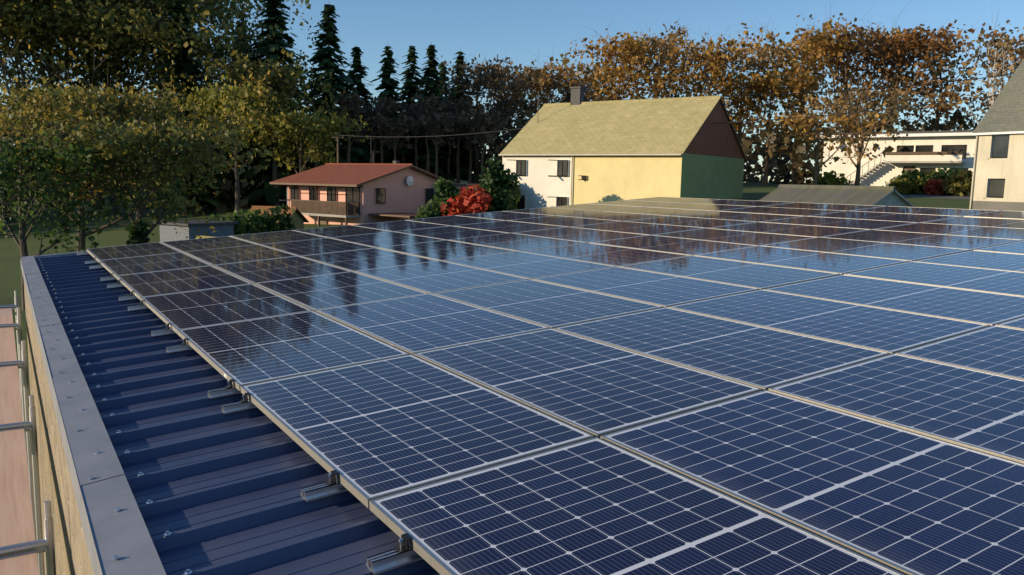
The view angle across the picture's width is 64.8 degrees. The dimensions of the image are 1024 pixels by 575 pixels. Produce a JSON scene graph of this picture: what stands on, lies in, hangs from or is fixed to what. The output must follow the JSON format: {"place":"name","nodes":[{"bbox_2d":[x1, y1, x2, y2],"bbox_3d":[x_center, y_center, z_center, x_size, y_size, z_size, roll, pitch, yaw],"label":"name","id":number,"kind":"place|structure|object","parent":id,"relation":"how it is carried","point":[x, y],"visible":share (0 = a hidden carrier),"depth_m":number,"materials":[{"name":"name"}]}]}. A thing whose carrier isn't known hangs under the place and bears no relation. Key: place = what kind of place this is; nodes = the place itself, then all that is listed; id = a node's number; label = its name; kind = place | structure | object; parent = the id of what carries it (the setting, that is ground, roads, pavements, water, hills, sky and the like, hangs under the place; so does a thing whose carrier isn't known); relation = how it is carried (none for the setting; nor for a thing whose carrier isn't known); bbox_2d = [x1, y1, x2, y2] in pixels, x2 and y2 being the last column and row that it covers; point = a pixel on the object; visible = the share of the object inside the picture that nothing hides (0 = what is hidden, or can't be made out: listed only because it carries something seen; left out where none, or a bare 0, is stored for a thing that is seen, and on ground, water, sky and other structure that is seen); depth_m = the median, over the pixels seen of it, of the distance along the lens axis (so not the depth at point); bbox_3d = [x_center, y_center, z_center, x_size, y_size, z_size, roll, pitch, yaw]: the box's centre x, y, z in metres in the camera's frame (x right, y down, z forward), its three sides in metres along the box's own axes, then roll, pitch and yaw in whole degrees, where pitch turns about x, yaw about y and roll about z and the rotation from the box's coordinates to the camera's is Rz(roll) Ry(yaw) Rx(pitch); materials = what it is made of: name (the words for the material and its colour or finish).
{"place":"outdoors","nodes":[
{"label":"outdoors","id":0,"kind":"place"},
{"bbox_2d":[0,173,970,394],"bbox_3d":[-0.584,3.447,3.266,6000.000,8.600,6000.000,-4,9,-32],"label":"terrain","id":1,"kind":"structure","parent":0,"point":[10,263],"depth_m":63.66,"materials":[{"name":"green plant"}]},
{"bbox_2d":[0,290,55,574],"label":"scaffolding","id":2,"kind":"object","parent":1,"relation":"on","point":[41,545],"visible":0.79,"depth_m":6.82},
{"bbox_2d":[0,307,38,574],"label":"scaffold deck planks","id":3,"kind":"object","parent":2,"relation":"on","point":[16,521],"visible":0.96,"depth_m":5.68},
{"bbox_2d":[24,283,93,574],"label":"hall wall","id":4,"kind":"structure","parent":1,"relation":"on","point":[72,557],"depth_m":6.13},
{"bbox_2d":[20,251,192,574],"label":"roof edge flashing with screws","id":5,"kind":"object","parent":4,"relation":"on","point":[118,539],"visible":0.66,"depth_m":3.61,"materials":[{"name":"metal"}]},
{"bbox_2d":[86,242,179,261],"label":"solar panel","id":6,"kind":"object","parent":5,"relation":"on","point":[125,251],"visible":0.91,"depth_m":11.64,"materials":[{"name":"blue glass"}]},
{"bbox_2d":[161,236,256,252],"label":"solar panel","id":7,"kind":"object","parent":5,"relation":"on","point":[183,246],"visible":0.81,"depth_m":12.21,"materials":[{"name":"blue glass"}]},
{"bbox_2d":[184,244,296,265],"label":"solar panel","id":8,"kind":"object","parent":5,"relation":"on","point":[226,255],"visible":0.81,"depth_m":10.62,"materials":[{"name":"blue glass"}]},
{"bbox_2d":[230,230,326,244],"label":"solar panel","id":9,"kind":"object","parent":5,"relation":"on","point":[274,237],"visible":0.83,"depth_m":12.76,"materials":[{"name":"blue glass"}]},
{"bbox_2d":[260,238,375,255],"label":"solar panel","id":10,"kind":"object","parent":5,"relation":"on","point":[314,246],"visible":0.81,"depth_m":11.17,"materials":[{"name":"blue glass"}]},
{"bbox_2d":[35,254,439,574],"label":"corrugated metal roof","id":11,"kind":"structure","parent":4,"relation":"on","point":[218,487],"depth_m":3.63,"materials":[{"name":"metal"}]},
{"bbox_2d":[99,252,210,278],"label":"solar panel","id":12,"kind":"object","parent":11,"relation":"on","point":[145,264],"visible":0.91,"depth_m":10.06,"materials":[{"name":"blue glass"}]},
{"bbox_2d":[116,266,251,299],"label":"solar panel","id":13,"kind":"object","parent":11,"relation":"on","point":[148,284],"visible":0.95,"depth_m":8.49,"materials":[{"name":"blue glass"}]},
{"bbox_2d":[141,284,312,333],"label":"solar panel","id":14,"kind":"object","parent":11,"relation":"on","point":[197,308],"visible":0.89,"depth_m":6.92,"materials":[{"name":"blue glass"}]},
{"bbox_2d":[213,256,350,283],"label":"solar panel","id":15,"kind":"object","parent":11,"relation":"on","point":[260,271],"visible":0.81,"depth_m":9.06,"materials":[{"name":"blue glass"}]},
{"bbox_2d":[177,311,409,390],"bbox_3d":[-1.564,0.382,5.516,1.039,0.038,1.833,-8,11,-31],"label":"solar panel","id":16,"kind":"object","parent":11,"relation":"on","point":[248,352],"visible":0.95,"depth_m":5.33,"materials":[{"name":"blue glass"}]},
{"bbox_2d":[255,271,428,311],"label":"solar panel","id":17,"kind":"object","parent":11,"relation":"on","point":[315,293],"visible":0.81,"depth_m":7.49,"materials":[{"name":"blue glass"}]},
{"bbox_2d":[300,248,438,271],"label":"solar panel","id":18,"kind":"object","parent":11,"relation":"on","point":[361,259],"visible":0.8,"depth_m":9.63,"materials":[{"name":"blue glass"}]},
{"bbox_2d":[332,231,443,247],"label":"solar panel","id":19,"kind":"object","parent":11,"relation":"on","point":[383,239],"visible":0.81,"depth_m":11.74,"materials":[{"name":"blue glass"}]},
{"bbox_2d":[366,533,422,574],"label":"mounting bracket","id":20,"kind":"object","parent":11,"relation":"on","point":[403,553],"visible":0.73,"depth_m":2.59,"materials":[{"name":"metal"}]},
{"bbox_2d":[240,354,593,507],"bbox_3d":[-0.574,0.608,3.965,1.039,0.036,1.833,-9,12,-31],"label":"solar panel","id":21,"kind":"object","parent":11,"relation":"on","point":[369,431],"visible":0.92,"depth_m":3.72,"materials":[{"name":"blue glass"}]},
{"bbox_2d":[316,293,549,354],"bbox_3d":[-0.668,0.246,6.065,1.039,0.038,1.833,-9,12,-31],"label":"solar panel","id":22,"kind":"object","parent":11,"relation":"on","point":[412,325],"visible":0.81,"depth_m":5.90,"materials":[{"name":"blue glass"}]},
{"bbox_2d":[354,260,527,293],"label":"solar panel","id":23,"kind":"object","parent":11,"relation":"on","point":[431,277],"visible":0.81,"depth_m":8.04,"materials":[{"name":"blue glass"}]},
{"bbox_2d":[378,240,514,260],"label":"solar panel","id":24,"kind":"object","parent":11,"relation":"on","point":[443,250],"visible":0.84,"depth_m":10.17,"materials":[{"name":"blue glass"}]},
{"bbox_2d":[394,226,504,239],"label":"solar panel","id":25,"kind":"object","parent":11,"relation":"on","point":[449,232],"visible":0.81,"depth_m":12.31,"materials":[{"name":"blue glass"}]},
{"bbox_2d":[449,233,586,250],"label":"solar panel","id":26,"kind":"object","parent":11,"relation":"on","point":[515,242],"visible":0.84,"depth_m":10.71,"materials":[{"name":"blue glass"}]},
{"bbox_2d":[442,251,615,278],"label":"solar panel","id":27,"kind":"object","parent":11,"relation":"on","point":[525,264],"visible":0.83,"depth_m":8.61,"materials":[{"name":"blue glass"}]},
{"bbox_2d":[432,279,663,328],"bbox_3d":[0.223,0.115,6.616,1.039,0.035,1.833,-8,11,-31],"label":"solar panel","id":28,"kind":"object","parent":11,"relation":"on","point":[550,305],"visible":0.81,"depth_m":6.46,"materials":[{"name":"blue glass"}]},
{"bbox_2d":[515,227,645,242],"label":"solar panel","id":29,"kind":"object","parent":11,"relation":"on","point":[580,234],"visible":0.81,"depth_m":11.30,"materials":[{"name":"blue glass"}]},
{"bbox_2d":[414,328,761,438],"bbox_3d":[0.318,0.474,4.516,1.039,0.038,1.833,-8,12,-31],"label":"solar panel","id":30,"kind":"object","parent":11,"relation":"on","point":[595,388],"visible":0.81,"depth_m":4.30,"materials":[{"name":"blue glass"}]},
{"bbox_2d":[522,243,690,266],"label":"solar panel","id":31,"kind":"object","parent":11,"relation":"on","point":[616,256],"visible":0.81,"depth_m":9.16,"materials":[{"name":"blue glass"}]},
{"bbox_2d":[369,437,904,574],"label":"solar panel","id":32,"kind":"object","parent":11,"relation":"on","point":[595,506],"visible":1,"depth_m":2.65,"materials":[{"name":"blue glass"}]},
{"bbox_2d":[573,221,704,234],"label":"solar panel","id":33,"kind":"object","parent":11,"relation":"on","point":[637,228],"visible":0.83,"depth_m":11.82,"materials":[{"name":"blue glass"}]},
{"bbox_2d":[532,267,759,306],"bbox_3d":[1.118,-0.019,7.168,1.039,0.035,1.833,-8,11,-31],"label":"solar panel","id":34,"kind":"object","parent":11,"relation":"on","point":[661,289],"visible":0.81,"depth_m":7.02,"materials":[{"name":"blue glass"}]},
{"bbox_2d":[589,235,756,255],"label":"solar panel","id":35,"kind":"object","parent":11,"relation":"on","point":[684,246],"visible":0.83,"depth_m":9.72,"materials":[{"name":"blue glass"}]},
{"bbox_2d":[628,216,755,227],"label":"solar panel","id":36,"kind":"object","parent":11,"relation":"on","point":[691,221],"visible":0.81,"depth_m":12.38,"materials":[{"name":"blue glass"}]},
{"bbox_2d":[553,307,889,390],"bbox_3d":[1.212,0.342,5.064,1.039,0.037,1.833,-9,12,-31],"label":"solar panel","id":37,"kind":"object","parent":11,"relation":"on","point":[763,358],"visible":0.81,"depth_m":4.87,"materials":[{"name":"blue glass"}]},
{"bbox_2d":[618,255,839,289],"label":"solar panel","id":38,"kind":"object","parent":11,"relation":"on","point":[755,275],"visible":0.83,"depth_m":7.58,"materials":[{"name":"blue glass"}]},
{"bbox_2d":[655,228,814,245],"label":"solar panel","id":39,"kind":"object","parent":11,"relation":"on","point":[739,237],"visible":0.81,"depth_m":10.29,"materials":[{"name":"blue glass"}]},
{"bbox_2d":[711,222,870,236],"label":"solar panel","id":40,"kind":"object","parent":11,"relation":"on","point":[794,229],"visible":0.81,"depth_m":10.83,"materials":[{"name":"blue glass"}]},
{"bbox_2d":[694,246,909,274],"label":"solar panel","id":41,"kind":"object","parent":11,"relation":"on","point":[841,264],"visible":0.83,"depth_m":8.14,"materials":[{"name":"blue glass"}]},
{"bbox_2d":[600,390,1023,574],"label":"solar panel","id":42,"kind":"object","parent":11,"relation":"on","point":[905,502],"visible":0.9,"depth_m":2.94,"materials":[{"name":"blue glass"}]},
{"bbox_2d":[668,289,989,353],"bbox_3d":[2.106,0.209,5.616,1.039,0.035,1.833,-8,11,-31],"label":"solar panel","id":43,"kind":"object","parent":11,"relation":"on","point":[890,331],"visible":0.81,"depth_m":5.44,"materials":[{"name":"blue glass"}]},
{"bbox_2d":[761,216,917,228],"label":"solar panel","id":44,"kind":"object","parent":11,"relation":"on","point":[841,222],"visible":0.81,"depth_m":11.38,"materials":[{"name":"blue glass"}]},
{"bbox_2d":[761,237,970,261],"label":"solar panel","id":45,"kind":"object","parent":11,"relation":"on","point":[909,252],"visible":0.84,"depth_m":8.69,"materials":[{"name":"blue glass"}]},
{"bbox_2d":[810,211,961,222],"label":"solar panel","id":46,"kind":"object","parent":11,"relation":"on","point":[905,217],"visible":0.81,"depth_m":11.94,"materials":[{"name":"blue glass"}]},
{"bbox_2d":[763,275,1023,325],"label":"solar panel","id":47,"kind":"object","parent":11,"relation":"on","point":[987,308],"visible":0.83,"depth_m":6.06,"materials":[{"name":"blue glass"}]},
{"bbox_2d":[769,353,1023,463],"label":"solar panel","id":48,"kind":"object","parent":11,"relation":"on","point":[980,411],"visible":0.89,"depth_m":3.77,"materials":[{"name":"blue glass"}]},
{"bbox_2d":[823,229,1022,249],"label":"solar panel","id":49,"kind":"object","parent":11,"relation":"on","point":[942,240],"visible":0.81,"depth_m":9.26,"materials":[{"name":"blue glass"}]},
{"bbox_2d":[851,206,1000,216],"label":"solar panel","id":50,"kind":"object","parent":11,"relation":"on","point":[929,211],"visible":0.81,"depth_m":12.49,"materials":[{"name":"blue glass"}]},
{"bbox_2d":[844,261,1023,296],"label":"solar panel","id":51,"kind":"object","parent":11,"relation":"on","point":[982,279],"visible":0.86,"depth_m":6.87,"materials":[{"name":"blue glass"}]},
{"bbox_2d":[873,223,1023,239],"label":"solar panel","id":52,"kind":"object","parent":11,"relation":"on","point":[982,231],"visible":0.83,"depth_m":9.95,"materials":[{"name":"blue glass"}]},
{"bbox_2d":[896,325,1023,379],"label":"solar panel","id":53,"kind":"object","parent":11,"relation":"on","point":[995,349],"visible":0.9,"depth_m":4.54,"materials":[{"name":"blue glass"}]},
{"bbox_2d":[914,250,1023,271],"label":"solar panel","id":54,"kind":"object","parent":11,"relation":"on","point":[995,260],"visible":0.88,"depth_m":7.66,"materials":[{"name":"blue glass"}]},
{"bbox_2d":[0,107,159,309],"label":"deciduous tree","id":55,"kind":"object","parent":1,"relation":"on","point":[9,175],"visible":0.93,"depth_m":32.08,"materials":[{"name":"green plant"}]},
{"bbox_2d":[0,0,201,214],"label":"deciduous tree","id":56,"kind":"object","parent":1,"relation":"on","point":[85,82],"visible":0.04,"depth_m":90.36,"materials":[{"name":"green plant"}]},
{"bbox_2d":[0,0,204,223],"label":"deciduous tree","id":57,"kind":"object","parent":1,"relation":"on","point":[25,21],"visible":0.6,"depth_m":81.35,"materials":[{"name":"green plant"}]},
{"bbox_2d":[0,0,256,218],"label":"deciduous tree","id":58,"kind":"object","parent":1,"relation":"on","point":[49,70],"visible":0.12,"depth_m":85.35,"materials":[{"name":"green plant"}]},
{"bbox_2d":[0,84,270,244],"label":"deciduous tree","id":59,"kind":"object","parent":1,"relation":"on","point":[134,141],"visible":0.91,"depth_m":33.28,"materials":[{"name":"green plant"}]},
{"bbox_2d":[0,38,280,251],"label":"deciduous tree","id":60,"kind":"object","parent":1,"relation":"on","point":[68,102],"visible":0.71,"depth_m":34.62,"materials":[{"name":"green plant"}]},
{"bbox_2d":[0,0,310,214],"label":"deciduous tree","id":61,"kind":"object","parent":1,"relation":"on","point":[110,197],"visible":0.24,"depth_m":88.16,"materials":[{"name":"green plant"}]},
{"bbox_2d":[3,0,313,210],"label":"deciduous tree","id":62,"kind":"object","parent":1,"relation":"on","point":[158,37],"visible":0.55,"depth_m":81.49,"materials":[{"name":"green plant"}]},
{"bbox_2d":[0,0,327,211],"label":"deciduous tree","id":63,"kind":"object","parent":1,"relation":"on","point":[192,4],"visible":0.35,"depth_m":89.33,"materials":[{"name":"green plant"}]},
{"bbox_2d":[130,1,233,214],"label":"spruce tree","id":64,"kind":"object","parent":1,"relation":"on","point":[187,65],"visible":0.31,"depth_m":82.59,"materials":[{"name":"green plant"}]},
{"bbox_2d":[154,220,238,242],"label":"shed","id":65,"kind":"structure","parent":1,"relation":"on","point":[167,232],"depth_m":44.54,"materials":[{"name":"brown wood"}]},
{"bbox_2d":[162,57,288,213],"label":"deciduous tree","id":66,"kind":"object","parent":1,"relation":"on","point":[215,100],"visible":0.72,"depth_m":79.18,"materials":[{"name":"green plant"}]},
{"bbox_2d":[205,205,297,234],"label":"garden hedge","id":67,"kind":"object","parent":1,"relation":"on","point":[261,223],"visible":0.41,"depth_m":50.23,"materials":[{"name":"green plant"}]},
{"bbox_2d":[190,35,348,205],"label":"deciduous tree","id":68,"kind":"object","parent":1,"relation":"on","point":[266,76],"visible":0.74,"depth_m":82.58,"materials":[{"name":"green plant"}]},
{"bbox_2d":[212,0,329,209],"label":"spruce tree","id":69,"kind":"object","parent":1,"relation":"on","point":[266,190],"visible":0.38,"depth_m":88.76,"materials":[{"name":"green plant"}]},
{"bbox_2d":[213,94,374,174],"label":"deciduous tree","id":70,"kind":"object","parent":1,"relation":"on","point":[313,149],"visible":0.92,"depth_m":80.00,"materials":[{"name":"green plant"}]},
{"bbox_2d":[292,4,373,168],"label":"spruce tree","id":71,"kind":"object","parent":1,"relation":"on","point":[323,58],"visible":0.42,"depth_m":94.22,"materials":[{"name":"green plant"}]},
{"bbox_2d":[334,44,393,162],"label":"spruce tree","id":72,"kind":"object","parent":1,"relation":"on","point":[356,77],"visible":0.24,"depth_m":104.69,"materials":[{"name":"green plant"}]},
{"bbox_2d":[270,161,485,226],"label":"house","id":73,"kind":"structure","parent":1,"relation":"on","point":[346,193],"depth_m":65.13,"materials":[{"name":"paint"}]},
{"bbox_2d":[364,111,419,160],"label":"tree","id":74,"kind":"object","parent":1,"relation":"on","point":[402,123],"visible":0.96,"depth_m":93.94,"materials":[{"name":"green plant"}]},
{"bbox_2d":[370,46,414,163],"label":"spruce tree","id":75,"kind":"object","parent":1,"relation":"on","point":[388,85],"visible":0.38,"depth_m":107.45,"materials":[{"name":"green plant"}]},
{"bbox_2d":[395,46,440,165],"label":"spruce tree","id":76,"kind":"object","parent":1,"relation":"on","point":[410,85],"visible":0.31,"depth_m":111.83,"materials":[{"name":"green plant"}]},
{"bbox_2d":[405,43,455,181],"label":"spruce tree","id":77,"kind":"object","parent":1,"relation":"on","point":[427,81],"visible":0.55,"depth_m":108.36,"materials":[{"name":"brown plant"}]},
{"bbox_2d":[416,112,462,175],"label":"tree","id":78,"kind":"object","parent":1,"relation":"on","point":[445,128],"visible":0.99,"depth_m":95.69,"materials":[{"name":"green plant"}]},
{"bbox_2d":[439,47,485,180],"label":"spruce tree","id":79,"kind":"object","parent":1,"relation":"on","point":[464,155],"visible":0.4,"depth_m":112.30,"materials":[{"name":"green plant"}]},
{"bbox_2d":[440,184,491,216],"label":"garden shrub","id":80,"kind":"object","parent":1,"relation":"on","point":[470,200],"visible":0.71,"depth_m":55.78,"materials":[{"name":"red plant"}]},
{"bbox_2d":[416,53,543,183],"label":"deciduous tree","id":81,"kind":"object","parent":1,"relation":"on","point":[477,82],"visible":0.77,"depth_m":108.26,"materials":[{"name":"brown plant"}]},
{"bbox_2d":[459,104,506,181],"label":"tree","id":82,"kind":"object","parent":1,"relation":"on","point":[480,116],"visible":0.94,"depth_m":96.88,"materials":[{"name":"green plant"}]},
{"bbox_2d":[0,88,977,220],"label":"forest thicket","id":83,"kind":"object","parent":1,"relation":"on","point":[780,167],"visible":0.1,"depth_m":99.33,"materials":[{"name":"green plant"}]},
{"bbox_2d":[479,157,519,211],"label":"garden shrub","id":84,"kind":"object","parent":1,"relation":"on","point":[498,181],"visible":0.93,"depth_m":57.07,"materials":[{"name":"green plant"}]},
{"bbox_2d":[488,51,595,118],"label":"deciduous tree","id":85,"kind":"object","parent":1,"relation":"on","point":[533,73],"visible":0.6,"depth_m":107.58,"materials":[{"name":"orange plant"}]},
{"bbox_2d":[531,25,695,104],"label":"deciduous tree","id":86,"kind":"object","parent":1,"relation":"on","point":[629,47],"visible":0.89,"depth_m":99.11,"materials":[{"name":"orange plant"}]},
{"bbox_2d":[498,86,746,209],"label":"house","id":87,"kind":"structure","parent":1,"relation":"on","point":[577,150],"depth_m":61.21,"materials":[{"name":"paint"}]},
{"bbox_2d":[598,20,727,98],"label":"deciduous tree","id":88,"kind":"object","parent":1,"relation":"on","point":[656,40],"visible":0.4,"depth_m":105.62,"materials":[{"name":"orange plant"}]},
{"bbox_2d":[641,26,760,131],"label":"deciduous tree","id":89,"kind":"object","parent":1,"relation":"on","point":[712,64],"visible":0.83,"depth_m":97.46,"materials":[{"name":"orange plant"}]},
{"bbox_2d":[680,38,811,143],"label":"deciduous tree","id":90,"kind":"object","parent":1,"relation":"on","point":[753,64],"visible":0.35,"depth_m":101.81,"materials":[{"name":"orange plant"}]},
{"bbox_2d":[693,42,846,184],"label":"deciduous tree","id":91,"kind":"object","parent":1,"relation":"on","point":[768,82],"visible":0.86,"depth_m":98.71,"materials":[{"name":"orange plant"}]},
{"bbox_2d":[733,11,871,182],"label":"deciduous tree","id":92,"kind":"object","parent":1,"relation":"on","point":[812,47],"visible":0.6,"depth_m":103.86,"materials":[{"name":"orange plant"}]},
{"bbox_2d":[760,95,885,184],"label":"deciduous tree","id":93,"kind":"object","parent":1,"relation":"on","point":[795,123],"visible":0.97,"depth_m":62.41,"materials":[{"name":"orange plant"}]},
{"bbox_2d":[758,184,914,206],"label":"shed roof","id":94,"kind":"structure","parent":1,"relation":"on","point":[864,195],"depth_m":30.55,"materials":[{"name":"metal"}]},
{"bbox_2d":[785,0,929,132],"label":"deciduous tree","id":95,"kind":"object","parent":1,"relation":"on","point":[833,59],"visible":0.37,"depth_m":106.96,"materials":[{"name":"orange plant"}]},
{"bbox_2d":[777,64,951,185],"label":"deciduous tree","id":96,"kind":"object","parent":1,"relation":"on","point":[839,100],"visible":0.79,"depth_m":66.13,"materials":[{"name":"orange plant"}]},
{"bbox_2d":[819,130,975,185],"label":"building","id":97,"kind":"structure","parent":1,"relation":"on","point":[928,151],"depth_m":79.18,"materials":[{"name":"paint"}]},
{"bbox_2d":[799,9,998,130],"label":"deciduous tree","id":98,"kind":"object","parent":1,"relation":"on","point":[877,53],"visible":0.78,"depth_m":102.82,"materials":[{"name":"orange plant"}]},
{"bbox_2d":[861,8,1023,130],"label":"deciduous tree","id":99,"kind":"object","parent":1,"relation":"on","point":[938,71],"visible":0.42,"depth_m":107.41,"materials":[{"name":"orange plant"}]},
{"bbox_2d":[946,3,1023,123],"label":"deciduous tree","id":100,"kind":"object","parent":1,"relation":"on","point":[1007,48],"visible":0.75,"depth_m":88.28,"materials":[{"name":"orange plant"}]},
{"bbox_2d":[969,59,1023,210],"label":"house","id":101,"kind":"structure","parent":1,"relation":"on","point":[998,173],"depth_m":46.38,"materials":[{"name":"paint"}]},
{"bbox_2d":[0,0,1023,181],"label":"sky","id":102,"kind":"structure","parent":0,"point":[491,27],"materials":[{"name":"blue"}]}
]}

